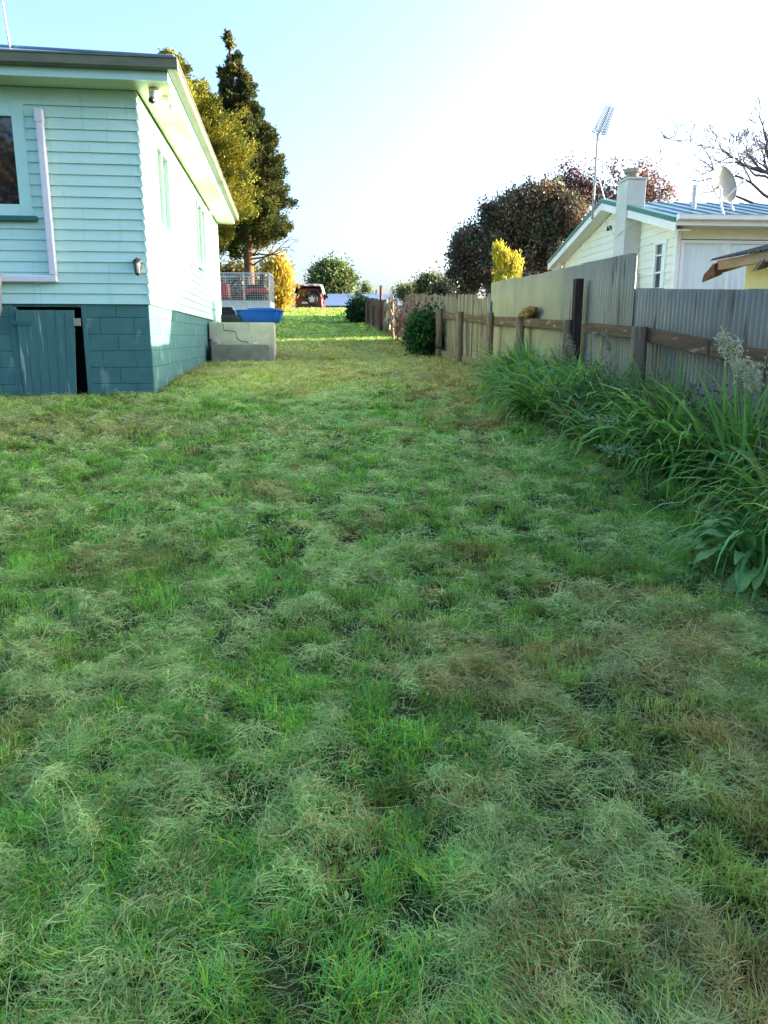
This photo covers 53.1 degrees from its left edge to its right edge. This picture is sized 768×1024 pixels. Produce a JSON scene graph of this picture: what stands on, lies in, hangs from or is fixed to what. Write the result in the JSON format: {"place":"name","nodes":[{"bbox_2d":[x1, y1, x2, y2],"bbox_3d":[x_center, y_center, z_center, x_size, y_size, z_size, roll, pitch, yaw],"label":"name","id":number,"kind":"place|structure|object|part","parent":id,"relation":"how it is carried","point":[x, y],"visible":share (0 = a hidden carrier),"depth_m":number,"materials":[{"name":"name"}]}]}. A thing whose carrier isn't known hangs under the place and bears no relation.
{"place":"outdoors","nodes":[
{"label":"outdoors","id":0,"kind":"place"},
{"bbox_2d":[0,307,767,1023],"bbox_3d":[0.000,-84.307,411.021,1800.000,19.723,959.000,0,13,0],"label":"ground","id":1,"kind":"structure","parent":0,"point":[580,697],"depth_m":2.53,"materials":[{"name":"green plant"}]},
{"bbox_2d":[0,44,238,396],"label":"weatherboard house","id":2,"kind":"structure","parent":1,"relation":"on","point":[109,173],"depth_m":9.26,"materials":[{"name":"green paint"}]},
{"bbox_2d":[1,0,10,47],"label":"whip aerial","id":3,"kind":"object","parent":2,"relation":"on","point":[6,24],"visible":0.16,"depth_m":10.07,"materials":[{"name":"white paint"}]},
{"bbox_2d":[0,103,37,221],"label":"window","id":4,"kind":"structure","parent":2,"relation":"in","point":[15,189],"depth_m":8.90,"materials":[{"name":"green paint"}]},
{"bbox_2d":[12,310,80,395],"bbox_3d":[-4.068,-1.929,9.368,0.790,1.025,0.044,-2,13,-7],"label":"door","id":5,"kind":"structure","parent":2,"relation":"in","point":[46,337],"depth_m":9.35,"materials":[{"name":"teal paint"}]},
{"bbox_2d":[132,257,141,275],"bbox_3d":[-2.958,-2.945,9.227,0.112,0.214,0.130,-2,13,-7],"label":"wall lantern","id":6,"kind":"object","parent":2,"relation":"attached to","point":[136,261],"depth_m":9.20,"materials":[{"name":"silver metal"}]},
{"bbox_2d":[148,88,158,103],"bbox_3d":[-2.640,-4.761,8.823,0.121,0.164,0.135,-2,13,-7],"label":"security camera","id":7,"kind":"object","parent":2,"relation":"attached to","point":[153,98],"visible":1,"depth_m":8.78,"materials":[{"name":"white paint"}]},
{"bbox_2d":[153,135,177,243],"bbox_3d":[-3.066,-4.407,10.630,0.175,1.195,1.300,-2,13,-7],"label":"window","id":8,"kind":"structure","parent":2,"relation":"in","point":[162,174],"depth_m":10.65,"materials":[{"name":"green paint"}]},
{"bbox_2d":[161,96,175,111],"bbox_3d":[-2.545,-4.815,9.083,0.188,0.173,0.100,7,14,27],"label":"floodlight","id":9,"kind":"object","parent":2,"relation":"attached to","point":[171,106],"visible":1,"depth_m":9.05,"materials":[{"name":"white paint"}]},
{"bbox_2d":[192,192,210,274],"bbox_3d":[-3.637,-5.438,15.180,0.175,1.305,2.000,-2,13,-7],"label":"window","id":10,"kind":"structure","parent":2,"relation":"in","point":[199,211],"depth_m":15.41,"materials":[{"name":"green paint"}]},
{"bbox_2d":[207,338,211,360],"bbox_3d":[-3.586,-3.201,15.897,0.090,0.755,0.090,-2,13,-7],"label":"black pipe","id":11,"kind":"object","parent":1,"relation":"on","point":[209,340],"visible":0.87,"depth_m":15.83,"materials":[{"name":"plastic"}]},
{"bbox_2d":[157,46,263,258],"bbox_3d":[-6.429,-10.502,25.349,5.199,8.732,4.912,8,15,31],"label":"golden conifer","id":12,"kind":"object","parent":1,"relation":"on","point":[234,153],"visible":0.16,"depth_m":24.46,"materials":[{"name":"yellow plant"}]},
{"bbox_2d":[209,322,275,361],"bbox_3d":[-3.145,-3.621,17.397,1.356,1.255,3.220,-2,13,-7],"label":"concrete landing","id":13,"kind":"object","parent":1,"relation":"on","point":[237,339],"visible":0.59,"depth_m":16.29,"materials":[{"name":"grey concrete"}]},
{"bbox_2d":[212,340,220,343],"bbox_3d":[-3.485,-3.537,15.993,0.202,0.098,0.148,0,13,0],"label":"crumpled bag","id":14,"kind":"object","parent":13,"relation":"on","point":[216,342],"visible":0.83,"depth_m":15.94,"materials":[{"name":"white plastic"}]},
{"bbox_2d":[221,315,243,321],"bbox_3d":[-3.267,-4.170,16.596,0.480,0.165,0.302,-2,13,-7],"label":"black crate","id":15,"kind":"object","parent":13,"relation":"on","point":[234,318],"visible":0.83,"depth_m":16.45,"materials":[{"name":"plastic"}]},
{"bbox_2d":[234,309,284,322],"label":"paddling pool","id":16,"kind":"structure","parent":13,"relation":"on","point":[260,316],"depth_m":16.45,"materials":[{"name":"blue plastic"}]},
{"bbox_2d":[247,308,277,309],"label":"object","id":17,"kind":"structure","parent":16,"relation":"in","point":[265,308],"depth_m":16.57,"materials":[{"name":"blue plastic"}]},
{"bbox_2d":[7,322,480,398],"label":"fringe grass","id":18,"kind":"structure","parent":1,"relation":"on","point":[161,389],"depth_m":11.34,"materials":[{"name":"green plant"}]},
{"bbox_2d":[220,272,274,319],"bbox_3d":[-5.397,-6.888,25.080,3.503,1.670,1.800,0,13,-2],"label":"caged trailer","id":19,"kind":"object","parent":1,"relation":"on","point":[228,307],"visible":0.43,"depth_m":24.47,"materials":[{"name":"metal"}]},
{"bbox_2d":[220,275,268,299],"bbox_3d":[-4.805,-7.130,24.993,2.226,1.158,1.062,0,13,-2],"label":"ride on mower","id":20,"kind":"object","parent":19,"relation":"on","point":[249,292],"visible":0.38,"depth_m":24.68,"materials":[{"name":"red paint"}]},
{"bbox_2d":[219,255,281,303],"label":"broadleaf tree","id":21,"kind":"object","parent":1,"relation":"on","point":[229,266],"visible":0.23,"depth_m":41.26,"materials":[{"name":"green plant"}]},
{"bbox_2d":[215,28,299,288],"bbox_3d":[-5.237,-12.806,29.889,3.945,10.746,3.983,-5,14,-20],"label":"conifer tree","id":22,"kind":"object","parent":1,"relation":"on","point":[263,230],"visible":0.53,"depth_m":29.09,"materials":[{"name":"green plant"}]},
{"bbox_2d":[256,247,300,309],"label":"golden bush","id":23,"kind":"object","parent":1,"relation":"on","point":[279,268],"visible":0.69,"depth_m":43.61,"materials":[{"name":"yellow plant"}]},
{"bbox_2d":[294,286,327,307],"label":"parked car","id":24,"kind":"object","parent":1,"relation":"on","point":[310,296],"visible":0.73,"depth_m":47.84,"materials":[{"name":"red paint"}]},
{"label":"rear window","id":25,"kind":"part","parent":24,"relation":"part of","materials":[{"name":"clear glass"}]},
{"bbox_2d":[294,284,325,294],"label":"car cover","id":26,"kind":"object","parent":24,"relation":"on","point":[319,285],"visible":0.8,"depth_m":47.88,"materials":[{"name":"white fabric"}]},
{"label":"rear window","id":27,"kind":"part","parent":24,"relation":"part of","materials":[{"name":"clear glass"}]},
{"bbox_2d":[302,250,364,299],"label":"broadleaf tree","id":28,"kind":"object","parent":1,"relation":"on","point":[335,276],"visible":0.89,"depth_m":73.76,"materials":[{"name":"green plant"}]},
{"bbox_2d":[337,292,370,323],"bbox_3d":[-1.140,-9.107,34.844,1.740,1.820,1.839,9,16,35],"label":"evergreen bush","id":29,"kind":"object","parent":1,"relation":"on","point":[355,311],"visible":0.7,"depth_m":34.54,"materials":[{"name":"green plant"}]},
{"bbox_2d":[325,290,402,308],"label":"blue roof house","id":30,"kind":"structure","parent":1,"relation":"on","point":[335,300],"depth_m":70.02,"materials":[{"name":"beige"}]},
{"bbox_2d":[357,280,373,293],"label":"broadleaf tree","id":31,"kind":"object","parent":1,"relation":"on","point":[366,288],"visible":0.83,"depth_m":86.38,"materials":[{"name":"green plant"}]},
{"bbox_2d":[353,291,396,337],"bbox_3d":[-0.603,-8.567,32.622,0.186,2.510,15.846,-2,13,-7],"label":"paling fence","id":32,"kind":"object","parent":1,"relation":"on","point":[371,311],"visible":0.37,"depth_m":31.27,"materials":[{"name":"brown wood"}]},
{"bbox_2d":[379,285,382,330],"bbox_3d":[-0.121,-7.367,28.039,0.162,1.728,0.170,-2,13,-7],"label":"rusty pole","id":33,"kind":"object","parent":1,"relation":"on","point":[380,313],"visible":0.86,"depth_m":28.00,"materials":[{"name":"red metal"}]},
{"bbox_2d":[382,294,402,338],"bbox_3d":[0.303,-6.290,24.720,0.726,1.466,0.993,-7,14,-28],"label":"dead plant","id":34,"kind":"object","parent":1,"relation":"on","point":[391,305],"visible":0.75,"depth_m":24.61,"materials":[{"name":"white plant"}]},
{"bbox_2d":[390,275,417,308],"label":"broadleaf tree","id":35,"kind":"object","parent":1,"relation":"on","point":[400,292],"visible":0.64,"depth_m":63.14,"materials":[{"name":"green plant"}]},
{"bbox_2d":[381,289,435,346],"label":"pruned branches","id":36,"kind":"object","parent":1,"relation":"on","point":[400,318],"visible":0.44,"depth_m":21.84,"materials":[{"name":"brown plant"}]},
{"bbox_2d":[397,297,445,357],"bbox_3d":[1.000,-4.141,17.943,1.451,1.849,1.451,0,13,0],"label":"evergreen bush","id":37,"kind":"object","parent":1,"relation":"on","point":[419,337],"visible":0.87,"depth_m":17.67,"materials":[{"name":"green plant"}]},
{"bbox_2d":[406,263,444,304],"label":"broadleaf tree","id":38,"kind":"object","parent":1,"relation":"on","point":[424,279],"visible":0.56,"depth_m":58.98,"materials":[{"name":"green plant"}]},
{"bbox_2d":[422,261,471,307],"bbox_3d":[1.870,-6.425,23.111,1.395,2.128,1.244,9,16,36],"label":"twiggy shrub","id":39,"kind":"object","parent":1,"relation":"on","point":[442,287],"visible":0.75,"depth_m":22.92,"materials":[{"name":"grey plant"}]},
{"bbox_2d":[405,293,490,359],"bbox_3d":[1.301,-4.574,18.718,0.084,1.942,10.253,-2,13,-7],"label":"paling fence","id":40,"kind":"object","parent":1,"relation":"on","point":[469,304],"visible":0.41,"depth_m":15.75,"materials":[{"name":"brown wood"}]},
{"bbox_2d":[440,194,534,300],"bbox_3d":[3.590,-8.544,26.789,3.544,4.838,2.976,0,13,0],"label":"red tipped tree","id":41,"kind":"object","parent":1,"relation":"on","point":[470,262],"visible":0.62,"depth_m":26.23,"materials":[{"name":"grey plant"}]},
{"bbox_2d":[490,239,524,288],"bbox_3d":[3.502,-6.336,22.113,1.080,2.949,0.953,12,17,42],"label":"yellow shrub","id":42,"kind":"object","parent":1,"relation":"on","point":[507,265],"visible":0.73,"depth_m":21.83,"materials":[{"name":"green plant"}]},
{"bbox_2d":[498,327,549,363],"bbox_3d":[1.841,-2.083,10.412,1.021,0.866,1.181,0,13,0],"label":"strap leaf plant","id":43,"kind":"object","parent":1,"relation":"on","point":[522,348],"visible":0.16,"depth_m":10.36,"materials":[{"name":"green plant"}]},
{"bbox_2d":[484,171,591,276],"bbox_3d":[5.410,-9.050,27.198,4.538,5.570,3.081,0,13,0],"label":"red tipped tree","id":44,"kind":"object","parent":1,"relation":"on","point":[550,219],"visible":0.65,"depth_m":26.28,"materials":[{"name":"grey plant"}]},
{"bbox_2d":[564,333,576,367],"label":"seed head grass","id":45,"kind":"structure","parent":1,"relation":"on","point":[571,348],"depth_m":8.68,"materials":[{"name":"grey plant"}]},
{"bbox_2d":[435,253,767,444],"bbox_3d":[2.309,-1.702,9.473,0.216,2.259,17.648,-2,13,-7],"label":"post and rail fence","id":46,"kind":"object","parent":1,"relation":"on","point":[575,326],"visible":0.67,"depth_m":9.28,"materials":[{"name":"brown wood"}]},
{"bbox_2d":[518,306,538,318],"bbox_3d":[2.111,-2.927,11.311,0.196,0.178,0.776,-2,7,-7],"label":"rotten log","id":47,"kind":"object","parent":46,"relation":"on","point":[529,312],"visible":0.96,"depth_m":11.11,"materials":[{"name":"brown wood"}]},
{"bbox_2d":[582,415,634,463],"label":"seed head grass","id":48,"kind":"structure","parent":1,"relation":"on","point":[598,417],"depth_m":5.87,"materials":[{"name":"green plant"}]},
{"bbox_2d":[454,325,767,582],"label":"long grass","id":49,"kind":"structure","parent":1,"relation":"on","point":[532,389],"depth_m":6.05,"materials":[{"name":"green plant"}]},
{"bbox_2d":[543,144,690,213],"bbox_3d":[8.050,-10.309,29.210,6.625,6.923,3.808,0,13,0],"label":"red tipped tree","id":50,"kind":"object","parent":1,"relation":"on","point":[577,180],"visible":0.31,"depth_m":28.27,"materials":[{"name":"dark red leaf"},{"name":"green leaf"},{"name":"grey bark"}]},
{"bbox_2d":[594,442,647,492],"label":"seed head grass","id":51,"kind":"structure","parent":1,"relation":"on","point":[621,448],"depth_m":5.31,"materials":[{"name":"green plant"}]},
{"bbox_2d":[547,168,767,288],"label":"weatherboard house","id":52,"kind":"structure","parent":1,"relation":"on","point":[676,245],"depth_m":14.99,"materials":[{"name":"beige paint"}]},
{"bbox_2d":[590,103,614,218],"bbox_3d":[4.674,-7.511,16.542,0.469,2.225,0.680,0,13,0],"label":"television aerial","id":53,"kind":"object","parent":52,"relation":"on","point":[604,119],"visible":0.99,"depth_m":16.57,"materials":[{"name":"metal"}]},
{"bbox_2d":[651,239,667,287],"bbox_3d":[5.356,-4.611,14.868,0.125,1.220,0.530,-1,13,-5],"label":"window","id":54,"kind":"structure","parent":52,"relation":"in","point":[660,247],"depth_m":14.87,"materials":[{"name":"white paint"}]},
{"bbox_2d":[691,184,697,207],"bbox_3d":[6.439,-6.396,15.985,0.112,0.755,0.112,0,13,0],"label":"vent pipe","id":55,"kind":"object","parent":52,"relation":"on","point":[694,195],"visible":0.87,"depth_m":15.92,"materials":[{"name":"metal"}]},
{"bbox_2d":[677,240,767,288],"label":"garage door","id":56,"kind":"structure","parent":52,"relation":"in","point":[695,255],"depth_m":14.25,"materials":[{"name":"white paint"}]},
{"bbox_2d":[711,165,744,213],"bbox_3d":[6.282,-5.891,14.193,0.564,0.987,0.580,2,13,8],"label":"satellite dish","id":57,"kind":"object","parent":52,"relation":"on","point":[724,184],"visible":0.99,"depth_m":14.29,"materials":[{"name":"metal"}]},
{"bbox_2d":[729,117,735,209],"bbox_3d":[7.006,-6.887,15.370,0.146,1.860,0.120,8,15,32],"label":"mast pole","id":58,"kind":"object","parent":52,"relation":"on","point":[731,207],"visible":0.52,"depth_m":15.30,"materials":[{"name":"white metal"}]},
{"bbox_2d":[611,350,710,408],"bbox_3d":[2.568,-1.072,6.989,0.998,0.875,1.090,11,17,41],"label":"strap leaf plant","id":59,"kind":"object","parent":1,"relation":"on","point":[680,381],"visible":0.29,"depth_m":6.86,"materials":[{"name":"green plant"}]},
{"bbox_2d":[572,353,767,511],"bbox_3d":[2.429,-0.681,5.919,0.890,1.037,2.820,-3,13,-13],"label":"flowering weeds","id":60,"kind":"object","parent":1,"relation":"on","point":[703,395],"visible":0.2,"depth_m":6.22,"materials":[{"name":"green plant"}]},
{"bbox_2d":[627,485,767,606],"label":"strap leaf plant","id":61,"kind":"object","parent":1,"relation":"on","point":[762,542],"visible":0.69,"depth_m":4.00,"materials":[{"name":"green plant"}]},
{"bbox_2d":[642,348,767,507],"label":"strap leaf plant","id":62,"kind":"object","parent":1,"relation":"on","point":[746,430],"visible":0.45,"depth_m":4.97,"materials":[{"name":"green plant"}]},
{"bbox_2d":[652,86,767,203],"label":"leafless tree","id":63,"kind":"object","parent":1,"relation":"on","point":[749,156],"visible":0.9,"depth_m":25.39,"materials":[{"name":"grey plant"}]},
{"bbox_2d":[689,518,767,591],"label":"broad leaved dock","id":64,"kind":"object","parent":1,"relation":"on","point":[752,571],"visible":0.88,"depth_m":3.86,"materials":[{"name":"green plant"}]},
{"bbox_2d":[712,326,748,502],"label":"seed head grass","id":65,"kind":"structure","parent":1,"relation":"on","point":[723,338],"depth_m":4.77,"materials":[{"name":"beige plant"}]},
{"bbox_2d":[702,244,767,288],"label":"lime shed","id":66,"kind":"structure","parent":1,"relation":"on","point":[754,261],"depth_m":7.74,"materials":[{"name":"yellow paint"}]},
{"bbox_2d":[731,356,767,480],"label":"seed head grass","id":67,"kind":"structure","parent":1,"relation":"on","point":[749,377],"depth_m":4.51,"materials":[{"name":"beige plant"}]},
{"bbox_2d":[0,0,767,308],"label":"sky","id":68,"kind":"structure","parent":0,"point":[393,118],"materials":[{"name":"blue"}]},
{"bbox_2d":[600,330,614,378],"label":"seed head grass","id":69,"kind":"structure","parent":0,"point":[608,344],"depth_m":8.08,"materials":[{"name":"beige plant"}]}
]}

